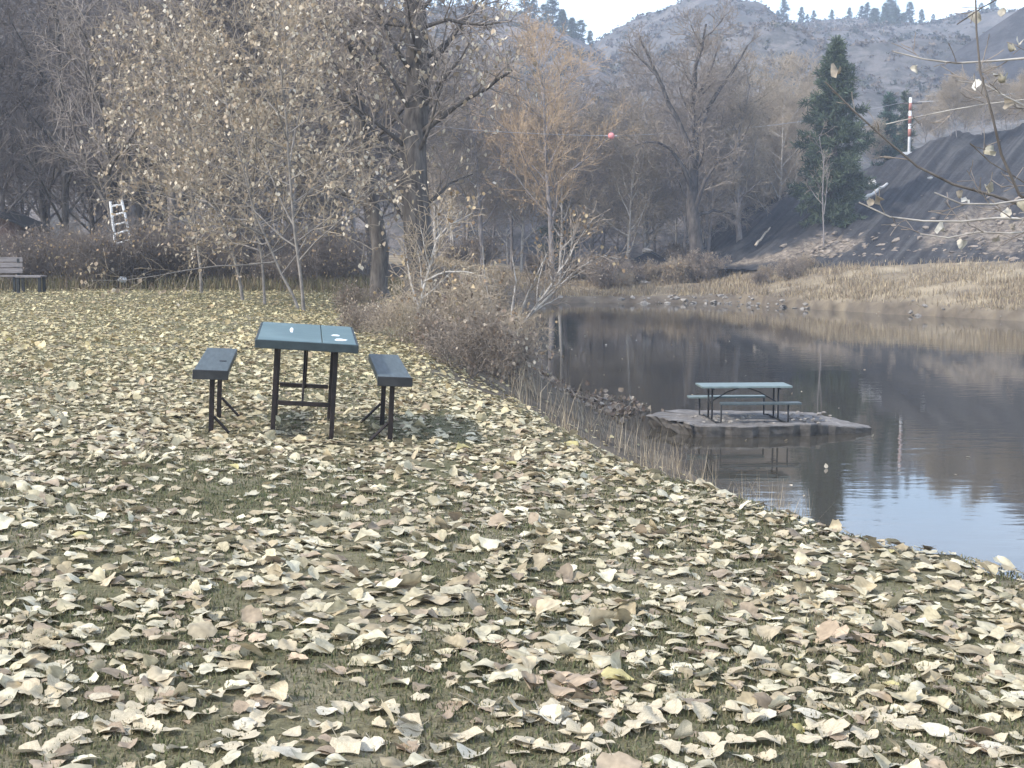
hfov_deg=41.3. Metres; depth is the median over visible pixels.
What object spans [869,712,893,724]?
fallen leaf
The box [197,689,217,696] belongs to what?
fallen leaf
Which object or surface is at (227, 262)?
shrub
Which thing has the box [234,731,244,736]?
fallen leaf
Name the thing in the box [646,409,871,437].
concrete slab
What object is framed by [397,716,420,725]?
fallen leaf
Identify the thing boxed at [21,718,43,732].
fallen leaf
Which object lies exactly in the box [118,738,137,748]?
fallen leaf
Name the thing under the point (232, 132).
bare tree
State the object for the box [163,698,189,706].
fallen leaf
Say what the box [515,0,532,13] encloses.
pine tree
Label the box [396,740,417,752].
fallen leaf
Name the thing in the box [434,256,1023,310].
meadow grass
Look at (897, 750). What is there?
fallen leaf
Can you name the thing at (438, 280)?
shrub
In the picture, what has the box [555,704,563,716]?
fallen leaf
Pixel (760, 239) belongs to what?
log
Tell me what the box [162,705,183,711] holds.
fallen leaf
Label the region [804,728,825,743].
fallen leaf
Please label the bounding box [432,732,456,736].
fallen leaf
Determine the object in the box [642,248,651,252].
boulder
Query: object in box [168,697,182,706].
fallen leaf
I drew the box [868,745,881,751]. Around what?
fallen leaf
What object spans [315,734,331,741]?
fallen leaf
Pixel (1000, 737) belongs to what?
fallen leaf
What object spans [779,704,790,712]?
fallen leaf
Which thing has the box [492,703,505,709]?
fallen leaf
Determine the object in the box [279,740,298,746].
fallen leaf
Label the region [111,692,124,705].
fallen leaf
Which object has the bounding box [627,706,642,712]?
fallen leaf
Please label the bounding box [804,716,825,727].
fallen leaf
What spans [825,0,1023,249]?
overhanging tree
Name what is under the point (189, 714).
fallen leaf
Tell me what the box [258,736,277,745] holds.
fallen leaf
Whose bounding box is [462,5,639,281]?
golden willow
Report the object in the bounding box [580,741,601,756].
fallen leaf
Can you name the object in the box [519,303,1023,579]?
water
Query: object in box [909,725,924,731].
fallen leaf
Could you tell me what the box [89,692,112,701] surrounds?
fallen leaf
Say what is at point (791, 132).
bare tree
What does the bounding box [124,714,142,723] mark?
fallen leaf
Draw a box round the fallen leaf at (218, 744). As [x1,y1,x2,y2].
[208,741,223,747]
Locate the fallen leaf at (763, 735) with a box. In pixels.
[754,730,780,743]
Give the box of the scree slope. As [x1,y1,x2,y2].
[702,123,1023,269]
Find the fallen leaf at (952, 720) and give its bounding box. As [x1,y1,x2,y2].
[945,718,969,723]
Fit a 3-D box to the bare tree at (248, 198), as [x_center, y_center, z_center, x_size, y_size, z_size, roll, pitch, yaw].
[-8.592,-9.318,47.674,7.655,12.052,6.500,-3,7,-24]
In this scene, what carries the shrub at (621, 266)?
on the ground at (892, 305)
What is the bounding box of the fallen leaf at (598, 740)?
[588,737,614,743]
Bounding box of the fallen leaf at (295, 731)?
[282,725,301,735]
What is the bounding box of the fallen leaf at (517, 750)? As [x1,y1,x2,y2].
[505,749,529,753]
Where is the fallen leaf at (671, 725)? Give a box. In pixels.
[666,723,678,727]
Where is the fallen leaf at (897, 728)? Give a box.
[888,722,906,729]
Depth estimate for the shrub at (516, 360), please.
24.01 m
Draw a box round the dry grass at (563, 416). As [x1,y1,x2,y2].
[498,359,921,550]
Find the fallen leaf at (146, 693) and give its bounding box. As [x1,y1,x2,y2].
[135,686,153,703]
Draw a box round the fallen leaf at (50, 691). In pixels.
[44,682,72,697]
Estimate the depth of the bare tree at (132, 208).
54.81 m
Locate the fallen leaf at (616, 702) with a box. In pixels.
[603,698,623,712]
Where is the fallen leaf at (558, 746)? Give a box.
[547,739,572,752]
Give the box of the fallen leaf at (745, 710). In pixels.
[741,705,766,722]
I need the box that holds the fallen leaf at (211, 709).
[202,705,218,713]
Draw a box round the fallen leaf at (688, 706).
[682,702,700,709]
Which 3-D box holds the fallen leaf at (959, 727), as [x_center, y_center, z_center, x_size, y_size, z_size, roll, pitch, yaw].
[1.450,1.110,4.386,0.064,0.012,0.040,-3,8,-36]
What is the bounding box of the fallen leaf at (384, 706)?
[381,699,405,734]
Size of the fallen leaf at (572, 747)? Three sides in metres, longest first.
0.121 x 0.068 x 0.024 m
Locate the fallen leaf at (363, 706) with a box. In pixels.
[353,700,369,710]
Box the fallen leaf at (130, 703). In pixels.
[125,700,148,709]
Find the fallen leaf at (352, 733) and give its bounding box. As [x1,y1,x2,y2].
[341,730,363,737]
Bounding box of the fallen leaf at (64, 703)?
[57,696,70,709]
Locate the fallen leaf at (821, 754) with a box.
[811,752,825,756]
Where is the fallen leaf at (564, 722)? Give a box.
[562,718,576,724]
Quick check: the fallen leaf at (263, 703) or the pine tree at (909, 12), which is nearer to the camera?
the fallen leaf at (263, 703)
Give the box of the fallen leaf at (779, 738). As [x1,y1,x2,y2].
[770,735,786,742]
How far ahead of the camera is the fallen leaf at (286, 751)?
3.94 m
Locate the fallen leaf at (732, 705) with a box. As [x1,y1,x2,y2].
[719,700,742,711]
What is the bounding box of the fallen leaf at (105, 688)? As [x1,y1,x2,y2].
[84,685,119,698]
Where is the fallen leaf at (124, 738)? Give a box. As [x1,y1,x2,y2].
[121,736,132,741]
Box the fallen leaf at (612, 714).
[597,712,614,726]
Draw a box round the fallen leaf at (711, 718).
[698,717,714,722]
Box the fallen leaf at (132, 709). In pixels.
[123,706,150,715]
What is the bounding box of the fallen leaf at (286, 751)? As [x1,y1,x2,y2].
[266,745,301,758]
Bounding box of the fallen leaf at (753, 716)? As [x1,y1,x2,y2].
[746,711,764,726]
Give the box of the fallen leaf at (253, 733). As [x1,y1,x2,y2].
[239,729,262,738]
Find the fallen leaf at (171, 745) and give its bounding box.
[167,744,187,748]
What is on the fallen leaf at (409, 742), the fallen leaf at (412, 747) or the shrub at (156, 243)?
the fallen leaf at (412, 747)
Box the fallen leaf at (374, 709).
[365,707,380,711]
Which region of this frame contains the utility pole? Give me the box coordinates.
[899,97,921,154]
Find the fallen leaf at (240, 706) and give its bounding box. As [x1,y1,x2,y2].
[228,700,249,713]
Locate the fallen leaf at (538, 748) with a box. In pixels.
[529,747,545,750]
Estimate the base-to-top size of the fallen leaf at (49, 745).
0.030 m
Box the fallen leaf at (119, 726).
[99,721,124,732]
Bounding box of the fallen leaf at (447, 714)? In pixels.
[437,709,453,718]
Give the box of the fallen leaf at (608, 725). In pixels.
[602,720,632,737]
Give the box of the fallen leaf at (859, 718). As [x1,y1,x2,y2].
[854,714,870,724]
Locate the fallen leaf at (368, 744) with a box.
[360,733,383,751]
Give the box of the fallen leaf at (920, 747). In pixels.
[899,739,936,753]
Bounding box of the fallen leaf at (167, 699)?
[157,698,177,701]
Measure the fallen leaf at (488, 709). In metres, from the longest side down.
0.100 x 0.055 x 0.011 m
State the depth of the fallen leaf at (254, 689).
4.48 m
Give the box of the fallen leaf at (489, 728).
[486,722,502,732]
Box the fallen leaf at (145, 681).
[141,675,161,692]
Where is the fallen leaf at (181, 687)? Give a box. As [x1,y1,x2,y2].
[161,682,187,698]
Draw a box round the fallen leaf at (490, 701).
[477,696,502,708]
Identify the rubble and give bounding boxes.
[690,411,831,423]
[743,184,1023,261]
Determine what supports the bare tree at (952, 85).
on the scree slope
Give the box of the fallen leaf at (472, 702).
[450,692,475,704]
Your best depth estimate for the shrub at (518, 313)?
26.13 m
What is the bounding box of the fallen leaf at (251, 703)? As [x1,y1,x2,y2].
[245,695,256,712]
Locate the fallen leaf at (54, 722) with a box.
[46,718,62,725]
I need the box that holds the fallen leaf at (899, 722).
[886,718,940,728]
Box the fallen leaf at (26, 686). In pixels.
[17,680,33,694]
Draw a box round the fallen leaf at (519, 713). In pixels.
[509,708,524,718]
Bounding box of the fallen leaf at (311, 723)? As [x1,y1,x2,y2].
[308,718,319,726]
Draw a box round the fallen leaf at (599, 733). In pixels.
[593,731,602,736]
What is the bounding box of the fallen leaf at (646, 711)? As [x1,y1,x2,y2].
[636,705,668,725]
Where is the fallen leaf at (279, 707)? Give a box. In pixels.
[276,701,290,711]
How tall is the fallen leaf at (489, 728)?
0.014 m
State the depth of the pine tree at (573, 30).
313.93 m
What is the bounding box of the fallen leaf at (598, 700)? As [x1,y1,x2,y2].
[583,698,604,703]
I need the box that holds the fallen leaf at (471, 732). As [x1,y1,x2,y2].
[438,726,483,741]
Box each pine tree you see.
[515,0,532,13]
[528,0,539,18]
[536,3,549,25]
[536,166,579,268]
[540,0,563,26]
[555,10,569,33]
[567,17,580,38]
[575,19,588,41]
[585,30,594,47]
[777,0,791,20]
[784,34,880,228]
[796,6,804,21]
[810,10,816,19]
[827,9,835,19]
[845,7,852,17]
[857,5,865,18]
[863,2,871,17]
[867,7,879,23]
[869,91,904,166]
[871,8,883,22]
[878,9,891,24]
[880,2,888,20]
[885,0,899,18]
[886,3,901,20]
[890,8,903,25]
[894,89,918,151]
[899,13,906,25]
[904,1,915,23]
[917,9,925,23]
[989,0,1000,8]
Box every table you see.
[15,275,46,292]
[254,322,358,439]
[687,382,801,422]
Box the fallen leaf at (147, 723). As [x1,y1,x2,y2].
[130,714,162,738]
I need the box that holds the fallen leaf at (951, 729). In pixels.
[949,727,956,733]
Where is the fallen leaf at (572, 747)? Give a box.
[561,741,582,751]
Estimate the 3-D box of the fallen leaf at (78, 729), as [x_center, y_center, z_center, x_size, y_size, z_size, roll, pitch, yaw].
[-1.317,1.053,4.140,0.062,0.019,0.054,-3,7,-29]
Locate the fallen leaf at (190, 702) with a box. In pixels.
[177,698,196,706]
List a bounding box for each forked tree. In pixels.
[12,0,181,282]
[56,0,261,283]
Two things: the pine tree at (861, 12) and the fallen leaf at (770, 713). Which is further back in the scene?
the pine tree at (861, 12)
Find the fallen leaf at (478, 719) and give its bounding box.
[470,717,481,722]
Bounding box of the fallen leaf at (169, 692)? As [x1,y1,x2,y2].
[152,686,178,705]
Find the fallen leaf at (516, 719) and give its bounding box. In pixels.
[506,716,523,724]
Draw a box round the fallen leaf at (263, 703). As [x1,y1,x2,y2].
[255,699,273,707]
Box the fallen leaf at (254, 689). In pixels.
[244,684,265,696]
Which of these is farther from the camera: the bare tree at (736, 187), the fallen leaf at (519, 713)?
the bare tree at (736, 187)
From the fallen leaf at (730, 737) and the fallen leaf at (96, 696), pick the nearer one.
the fallen leaf at (730, 737)
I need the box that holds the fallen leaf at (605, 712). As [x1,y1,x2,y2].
[598,704,616,717]
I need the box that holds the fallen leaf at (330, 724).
[326,720,341,729]
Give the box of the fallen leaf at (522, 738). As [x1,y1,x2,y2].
[507,735,544,743]
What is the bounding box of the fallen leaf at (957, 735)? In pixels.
[946,733,975,743]
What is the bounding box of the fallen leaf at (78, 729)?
[69,726,90,734]
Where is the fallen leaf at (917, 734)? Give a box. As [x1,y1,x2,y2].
[906,732,921,736]
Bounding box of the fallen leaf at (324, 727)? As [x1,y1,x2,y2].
[320,720,337,732]
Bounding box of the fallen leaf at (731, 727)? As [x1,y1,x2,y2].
[726,724,737,731]
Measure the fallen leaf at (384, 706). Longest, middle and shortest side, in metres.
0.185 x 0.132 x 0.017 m
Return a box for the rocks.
[521,361,663,423]
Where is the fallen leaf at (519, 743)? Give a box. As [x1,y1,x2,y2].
[507,738,530,747]
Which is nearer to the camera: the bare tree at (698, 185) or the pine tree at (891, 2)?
the bare tree at (698, 185)
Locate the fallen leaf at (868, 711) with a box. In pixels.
[844,707,873,724]
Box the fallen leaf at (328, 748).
[312,745,338,753]
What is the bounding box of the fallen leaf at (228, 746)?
[221,741,241,750]
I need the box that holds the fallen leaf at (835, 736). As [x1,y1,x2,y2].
[825,731,846,740]
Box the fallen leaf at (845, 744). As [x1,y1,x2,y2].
[834,741,859,748]
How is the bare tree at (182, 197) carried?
on the ground at (892, 305)
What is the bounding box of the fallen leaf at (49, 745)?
[33,737,60,755]
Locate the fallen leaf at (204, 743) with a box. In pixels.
[198,740,212,749]
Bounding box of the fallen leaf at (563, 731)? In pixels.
[558,728,571,734]
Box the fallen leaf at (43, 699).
[31,697,71,705]
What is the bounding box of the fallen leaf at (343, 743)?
[330,728,360,753]
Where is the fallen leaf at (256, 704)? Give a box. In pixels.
[247,702,260,711]
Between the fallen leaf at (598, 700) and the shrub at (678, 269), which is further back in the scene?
the shrub at (678, 269)
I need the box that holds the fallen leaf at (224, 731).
[216,728,239,737]
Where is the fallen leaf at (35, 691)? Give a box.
[28,683,43,699]
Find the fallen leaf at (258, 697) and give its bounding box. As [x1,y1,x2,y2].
[250,693,274,702]
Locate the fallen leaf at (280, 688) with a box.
[270,680,291,700]
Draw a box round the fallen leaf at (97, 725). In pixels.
[82,717,123,733]
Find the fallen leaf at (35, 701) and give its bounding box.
[30,696,50,704]
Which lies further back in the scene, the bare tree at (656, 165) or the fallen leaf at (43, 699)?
the bare tree at (656, 165)
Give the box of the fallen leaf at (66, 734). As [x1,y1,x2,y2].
[56,728,83,742]
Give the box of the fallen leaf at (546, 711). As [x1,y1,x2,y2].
[525,701,564,723]
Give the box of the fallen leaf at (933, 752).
[928,749,946,754]
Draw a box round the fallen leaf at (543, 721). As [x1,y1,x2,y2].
[535,719,549,725]
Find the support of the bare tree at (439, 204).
on the ground at (892, 305)
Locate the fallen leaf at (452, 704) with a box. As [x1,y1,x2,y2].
[429,700,464,711]
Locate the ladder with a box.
[109,200,131,244]
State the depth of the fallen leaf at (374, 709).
4.34 m
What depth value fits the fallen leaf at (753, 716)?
4.37 m
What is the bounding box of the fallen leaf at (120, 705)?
[112,702,125,710]
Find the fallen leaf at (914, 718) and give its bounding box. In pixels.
[903,712,917,720]
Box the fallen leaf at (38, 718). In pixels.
[31,716,44,720]
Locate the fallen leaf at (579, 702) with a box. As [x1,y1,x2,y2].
[563,697,588,706]
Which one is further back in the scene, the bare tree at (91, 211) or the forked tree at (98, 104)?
the bare tree at (91, 211)
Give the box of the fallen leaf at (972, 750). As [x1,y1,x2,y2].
[959,745,981,753]
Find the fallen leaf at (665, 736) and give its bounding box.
[659,729,670,738]
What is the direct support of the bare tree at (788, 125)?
on the ground at (892, 305)
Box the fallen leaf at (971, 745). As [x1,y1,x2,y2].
[966,744,983,749]
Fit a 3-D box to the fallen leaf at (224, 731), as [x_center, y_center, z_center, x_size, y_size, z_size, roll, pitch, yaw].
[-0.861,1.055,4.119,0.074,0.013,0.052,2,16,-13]
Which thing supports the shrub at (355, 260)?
on the ground at (892, 305)
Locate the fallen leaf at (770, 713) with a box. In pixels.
[760,709,776,721]
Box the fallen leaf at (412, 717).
[391,713,423,730]
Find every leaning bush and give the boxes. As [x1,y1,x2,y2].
[386,186,500,311]
[442,201,630,326]
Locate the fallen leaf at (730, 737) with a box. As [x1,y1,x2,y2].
[719,732,755,742]
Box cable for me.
[434,102,902,135]
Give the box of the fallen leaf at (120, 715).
[109,709,136,724]
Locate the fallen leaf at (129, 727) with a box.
[113,725,134,735]
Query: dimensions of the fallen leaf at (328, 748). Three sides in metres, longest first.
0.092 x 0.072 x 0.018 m
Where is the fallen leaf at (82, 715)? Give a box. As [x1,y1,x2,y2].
[70,707,88,720]
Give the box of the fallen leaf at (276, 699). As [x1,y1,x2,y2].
[264,692,288,701]
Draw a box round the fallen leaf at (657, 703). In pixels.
[648,698,662,708]
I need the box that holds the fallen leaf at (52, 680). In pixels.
[47,673,65,693]
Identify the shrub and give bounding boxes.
[0,218,73,283]
[0,219,65,280]
[0,241,61,285]
[22,218,108,284]
[46,227,87,274]
[53,207,165,289]
[63,227,133,280]
[71,220,174,287]
[91,213,165,268]
[93,210,206,281]
[121,213,216,285]
[123,215,187,276]
[159,211,258,275]
[162,215,239,266]
[170,234,231,279]
[172,225,258,286]
[192,230,248,274]
[208,198,311,280]
[244,245,310,286]
[255,240,322,284]
[269,218,358,283]
[290,220,370,279]
[296,209,371,277]
[321,238,371,278]
[328,278,386,313]
[331,300,388,333]
[354,296,403,325]
[358,287,435,341]
[373,261,527,357]
[388,306,457,357]
[392,253,513,308]
[404,233,447,255]
[404,267,494,313]
[407,298,525,383]
[410,287,511,334]
[412,304,456,326]
[413,286,496,321]
[431,265,516,316]
[437,237,476,261]
[444,316,548,384]
[446,307,544,383]
[453,233,508,265]
[454,290,531,333]
[469,301,557,375]
[503,312,552,371]
[504,309,559,374]
[519,252,547,274]
[555,257,580,279]
[569,253,600,279]
[579,250,634,268]
[581,257,632,289]
[595,259,635,278]
[610,270,634,287]
[621,259,652,285]
[636,256,654,267]
[642,240,688,260]
[643,259,672,283]
[652,254,699,283]
[664,246,713,261]
[672,243,710,254]
[680,248,732,280]
[681,249,720,279]
[747,269,772,285]
[757,262,774,274]
[768,259,803,278]
[779,256,809,274]
[797,252,819,267]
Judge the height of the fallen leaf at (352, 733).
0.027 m
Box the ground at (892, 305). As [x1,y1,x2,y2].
[0,255,1023,767]
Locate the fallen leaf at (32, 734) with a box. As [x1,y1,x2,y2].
[25,729,42,736]
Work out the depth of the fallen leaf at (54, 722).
4.21 m
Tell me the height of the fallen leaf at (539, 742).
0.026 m
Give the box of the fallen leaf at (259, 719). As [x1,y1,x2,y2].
[254,717,265,722]
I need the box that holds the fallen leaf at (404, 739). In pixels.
[397,736,418,746]
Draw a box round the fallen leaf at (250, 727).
[241,723,254,731]
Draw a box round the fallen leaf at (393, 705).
[370,698,399,713]
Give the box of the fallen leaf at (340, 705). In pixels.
[329,695,352,713]
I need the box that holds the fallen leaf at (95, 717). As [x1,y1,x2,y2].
[88,715,107,724]
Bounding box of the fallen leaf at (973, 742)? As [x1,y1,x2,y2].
[965,740,1002,751]
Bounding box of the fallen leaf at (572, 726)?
[558,720,592,733]
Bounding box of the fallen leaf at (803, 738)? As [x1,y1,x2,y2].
[788,734,822,742]
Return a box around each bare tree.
[0,0,30,220]
[0,0,82,222]
[0,0,87,224]
[0,0,113,240]
[0,0,148,268]
[0,1,61,215]
[0,19,58,219]
[0,19,83,238]
[1,0,227,231]
[5,5,122,233]
[24,0,123,237]
[24,0,330,267]
[32,0,227,233]
[34,0,213,228]
[43,0,148,222]
[57,48,189,224]
[69,112,151,231]
[69,171,153,222]
[72,5,191,228]
[76,0,280,234]
[98,55,215,232]
[115,41,220,227]
[134,0,337,272]
[139,1,277,235]
[160,0,355,263]
[169,0,447,278]
[179,0,352,234]
[188,0,287,268]
[251,89,343,252]
[255,10,365,239]
[259,10,401,229]
[267,0,442,271]
[269,40,448,264]
[279,0,405,236]
[279,0,439,238]
[296,0,468,217]
[384,33,492,209]
[392,49,487,257]
[396,103,465,242]
[426,22,541,267]
[427,79,486,243]
[430,77,497,237]
[431,120,480,244]
[438,76,506,244]
[447,110,520,237]
[460,109,529,265]
[471,59,571,271]
[473,84,554,269]
[483,157,534,262]
[508,64,612,279]
[517,63,620,262]
[535,157,589,243]
[549,87,631,258]
[555,96,644,258]
[566,137,621,253]
[569,84,674,257]
[576,38,700,247]
[594,92,679,247]
[594,101,680,253]
[594,168,641,249]
[596,147,662,252]
[617,0,762,280]
[620,90,682,251]
[642,63,735,255]
[650,67,697,242]
[653,104,698,242]
[655,103,729,230]
[661,49,754,231]
[661,56,772,251]
[661,83,725,227]
[668,81,749,246]
[668,112,744,242]
[690,85,758,224]
[697,60,783,219]
[698,86,765,228]
[701,48,784,242]
[740,51,817,192]
[740,73,816,213]
[743,94,804,210]
[751,130,807,201]
[752,41,822,207]
[757,91,814,200]
[796,69,822,131]
[803,120,836,246]
[859,117,892,163]
[861,135,881,164]
[911,99,935,144]
[916,90,951,138]
[928,111,949,138]
[931,86,965,134]
[932,69,975,136]
[941,72,981,135]
[953,81,984,131]
[957,96,986,131]
[963,59,1012,134]
[965,92,995,131]
[981,86,1014,127]
[983,85,1010,129]
[998,78,1020,125]
[1000,83,1023,128]
[1002,86,1023,129]
[1010,66,1023,106]
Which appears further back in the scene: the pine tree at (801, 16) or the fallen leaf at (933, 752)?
the pine tree at (801, 16)
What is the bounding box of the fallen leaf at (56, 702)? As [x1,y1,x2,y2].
[45,700,59,707]
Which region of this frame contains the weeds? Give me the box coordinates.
[0,269,404,294]
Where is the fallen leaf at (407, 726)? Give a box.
[393,720,428,737]
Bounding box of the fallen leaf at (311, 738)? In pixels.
[300,736,314,740]
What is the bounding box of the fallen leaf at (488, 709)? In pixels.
[477,705,493,711]
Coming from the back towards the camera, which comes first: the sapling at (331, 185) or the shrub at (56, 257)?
the shrub at (56, 257)
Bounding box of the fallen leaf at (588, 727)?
[575,722,599,739]
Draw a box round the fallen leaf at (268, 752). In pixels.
[251,740,279,759]
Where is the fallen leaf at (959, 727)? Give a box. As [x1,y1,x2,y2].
[955,725,967,729]
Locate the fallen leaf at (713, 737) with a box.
[697,731,720,744]
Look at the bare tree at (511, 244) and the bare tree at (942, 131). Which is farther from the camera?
the bare tree at (942, 131)
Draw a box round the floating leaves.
[554,335,968,496]
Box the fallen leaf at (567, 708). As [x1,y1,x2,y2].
[546,703,570,711]
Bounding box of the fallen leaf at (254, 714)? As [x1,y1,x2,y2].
[249,707,274,719]
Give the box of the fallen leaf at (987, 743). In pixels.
[979,740,1012,751]
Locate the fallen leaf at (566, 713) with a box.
[563,711,581,717]
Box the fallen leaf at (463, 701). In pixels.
[451,698,467,704]
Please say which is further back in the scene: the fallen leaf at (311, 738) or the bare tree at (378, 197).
the bare tree at (378, 197)
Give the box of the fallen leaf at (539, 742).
[526,737,552,749]
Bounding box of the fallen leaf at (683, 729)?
[667,719,701,738]
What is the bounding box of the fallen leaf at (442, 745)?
[435,742,453,750]
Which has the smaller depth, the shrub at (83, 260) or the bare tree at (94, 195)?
the shrub at (83, 260)
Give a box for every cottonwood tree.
[238,0,476,298]
[286,0,557,303]
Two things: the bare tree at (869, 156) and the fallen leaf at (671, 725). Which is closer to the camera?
the fallen leaf at (671, 725)
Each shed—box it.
[0,208,51,263]
[631,251,668,278]
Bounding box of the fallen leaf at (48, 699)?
[41,698,54,704]
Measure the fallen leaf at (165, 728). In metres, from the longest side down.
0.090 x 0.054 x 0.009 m
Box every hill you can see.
[0,0,724,269]
[593,0,1023,168]
[934,7,1023,120]
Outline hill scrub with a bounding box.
[0,0,1020,116]
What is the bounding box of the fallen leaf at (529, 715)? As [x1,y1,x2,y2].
[515,710,538,722]
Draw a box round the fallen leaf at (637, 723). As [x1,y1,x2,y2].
[624,713,647,732]
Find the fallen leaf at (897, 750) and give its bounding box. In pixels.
[883,746,907,756]
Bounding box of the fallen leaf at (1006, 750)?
[996,745,1023,756]
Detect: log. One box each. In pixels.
[755,227,770,245]
[863,183,887,200]
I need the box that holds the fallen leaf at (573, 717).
[561,712,579,721]
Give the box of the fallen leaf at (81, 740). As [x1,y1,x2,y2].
[66,736,98,743]
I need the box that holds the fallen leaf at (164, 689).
[156,685,174,694]
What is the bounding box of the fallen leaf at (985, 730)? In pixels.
[959,726,994,735]
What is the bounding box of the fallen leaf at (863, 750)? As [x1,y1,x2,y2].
[857,745,882,757]
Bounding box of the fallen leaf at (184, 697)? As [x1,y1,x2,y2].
[175,694,190,699]
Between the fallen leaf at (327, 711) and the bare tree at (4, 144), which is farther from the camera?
the bare tree at (4, 144)
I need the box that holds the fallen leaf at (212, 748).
[196,743,215,752]
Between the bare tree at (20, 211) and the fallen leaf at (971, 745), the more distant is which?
the bare tree at (20, 211)
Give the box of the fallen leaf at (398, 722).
[395,715,403,725]
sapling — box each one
[68,0,391,308]
[79,1,285,292]
[85,0,307,299]
[109,0,403,303]
[157,0,428,310]
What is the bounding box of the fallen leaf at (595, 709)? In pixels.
[580,706,601,712]
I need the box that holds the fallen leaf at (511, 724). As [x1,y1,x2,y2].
[504,722,520,727]
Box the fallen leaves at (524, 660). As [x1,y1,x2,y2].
[0,286,1023,767]
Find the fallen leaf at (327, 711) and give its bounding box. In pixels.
[316,706,337,714]
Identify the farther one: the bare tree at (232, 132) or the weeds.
the bare tree at (232, 132)
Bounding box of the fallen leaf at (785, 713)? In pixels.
[775,711,790,716]
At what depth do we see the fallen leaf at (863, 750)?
4.11 m
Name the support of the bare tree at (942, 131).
on the scree slope
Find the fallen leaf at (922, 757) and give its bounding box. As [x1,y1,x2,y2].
[917,749,926,760]
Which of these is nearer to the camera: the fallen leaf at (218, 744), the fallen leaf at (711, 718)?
the fallen leaf at (218, 744)
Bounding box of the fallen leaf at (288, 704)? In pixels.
[272,701,296,706]
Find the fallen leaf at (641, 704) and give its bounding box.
[626,702,643,713]
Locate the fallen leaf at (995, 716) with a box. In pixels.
[990,712,1000,723]
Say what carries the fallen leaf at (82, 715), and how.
on the ground at (892, 305)
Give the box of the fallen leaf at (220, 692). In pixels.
[205,687,225,696]
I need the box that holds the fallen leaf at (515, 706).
[507,695,522,711]
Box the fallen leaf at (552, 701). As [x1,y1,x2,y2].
[539,698,576,710]
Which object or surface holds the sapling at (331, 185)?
on the ground at (892, 305)
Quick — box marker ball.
[605,133,616,138]
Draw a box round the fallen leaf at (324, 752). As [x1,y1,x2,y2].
[314,750,332,754]
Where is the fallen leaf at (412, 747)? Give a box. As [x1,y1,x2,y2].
[394,741,419,752]
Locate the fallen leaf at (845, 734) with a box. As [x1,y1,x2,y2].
[839,730,849,740]
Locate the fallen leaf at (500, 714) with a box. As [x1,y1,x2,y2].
[487,711,513,717]
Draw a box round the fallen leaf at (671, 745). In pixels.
[655,739,680,755]
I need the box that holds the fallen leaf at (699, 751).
[686,748,701,754]
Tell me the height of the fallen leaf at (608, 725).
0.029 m
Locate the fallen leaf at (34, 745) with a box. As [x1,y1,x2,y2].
[10,740,41,753]
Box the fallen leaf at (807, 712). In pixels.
[793,708,831,717]
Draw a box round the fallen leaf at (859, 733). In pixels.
[850,724,878,743]
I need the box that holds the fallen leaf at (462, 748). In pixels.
[452,742,490,758]
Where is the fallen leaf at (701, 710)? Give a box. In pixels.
[691,695,712,720]
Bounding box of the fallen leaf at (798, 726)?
[792,723,804,733]
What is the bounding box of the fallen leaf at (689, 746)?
[680,743,698,753]
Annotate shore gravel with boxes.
[558,294,944,315]
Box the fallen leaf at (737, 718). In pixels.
[734,713,749,720]
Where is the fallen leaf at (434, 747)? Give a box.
[426,742,450,752]
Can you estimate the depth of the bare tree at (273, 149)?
45.57 m
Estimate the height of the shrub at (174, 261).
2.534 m
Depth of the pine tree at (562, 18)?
309.26 m
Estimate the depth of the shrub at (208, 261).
44.25 m
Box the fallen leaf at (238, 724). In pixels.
[233,717,255,729]
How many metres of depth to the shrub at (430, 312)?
26.56 m
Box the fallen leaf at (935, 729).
[920,722,952,739]
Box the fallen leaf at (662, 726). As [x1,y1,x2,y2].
[649,719,671,730]
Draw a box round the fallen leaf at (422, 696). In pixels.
[410,690,429,700]
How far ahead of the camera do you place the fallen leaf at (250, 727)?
4.16 m
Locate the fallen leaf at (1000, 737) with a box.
[987,732,1007,741]
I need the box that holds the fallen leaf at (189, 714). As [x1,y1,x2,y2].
[183,707,207,718]
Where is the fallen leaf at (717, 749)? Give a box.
[701,741,727,758]
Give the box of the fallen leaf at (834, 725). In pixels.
[817,714,850,736]
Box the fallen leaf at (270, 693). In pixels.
[261,688,287,701]
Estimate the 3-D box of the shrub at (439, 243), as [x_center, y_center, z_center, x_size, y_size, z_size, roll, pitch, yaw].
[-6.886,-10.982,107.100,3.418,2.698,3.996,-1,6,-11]
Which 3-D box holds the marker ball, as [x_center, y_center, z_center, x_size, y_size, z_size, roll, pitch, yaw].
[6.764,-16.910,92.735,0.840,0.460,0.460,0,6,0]
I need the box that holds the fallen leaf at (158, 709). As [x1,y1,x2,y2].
[144,702,172,716]
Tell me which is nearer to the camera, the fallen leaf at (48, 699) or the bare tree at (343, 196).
the fallen leaf at (48, 699)
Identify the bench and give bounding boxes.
[0,257,22,291]
[192,348,239,433]
[360,354,412,441]
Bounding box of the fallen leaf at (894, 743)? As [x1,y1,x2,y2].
[885,731,899,749]
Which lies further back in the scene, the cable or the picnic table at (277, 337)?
the cable
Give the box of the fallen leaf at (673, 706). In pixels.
[662,698,681,716]
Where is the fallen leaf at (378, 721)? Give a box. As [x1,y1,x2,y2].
[367,716,386,726]
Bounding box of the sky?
[385,0,1023,44]
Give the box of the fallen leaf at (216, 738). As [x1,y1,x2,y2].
[211,737,223,740]
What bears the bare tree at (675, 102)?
on the ground at (892, 305)
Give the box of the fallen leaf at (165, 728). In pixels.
[160,726,182,730]
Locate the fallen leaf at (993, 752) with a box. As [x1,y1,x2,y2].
[987,748,1013,757]
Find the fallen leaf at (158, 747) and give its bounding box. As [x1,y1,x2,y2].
[152,743,168,752]

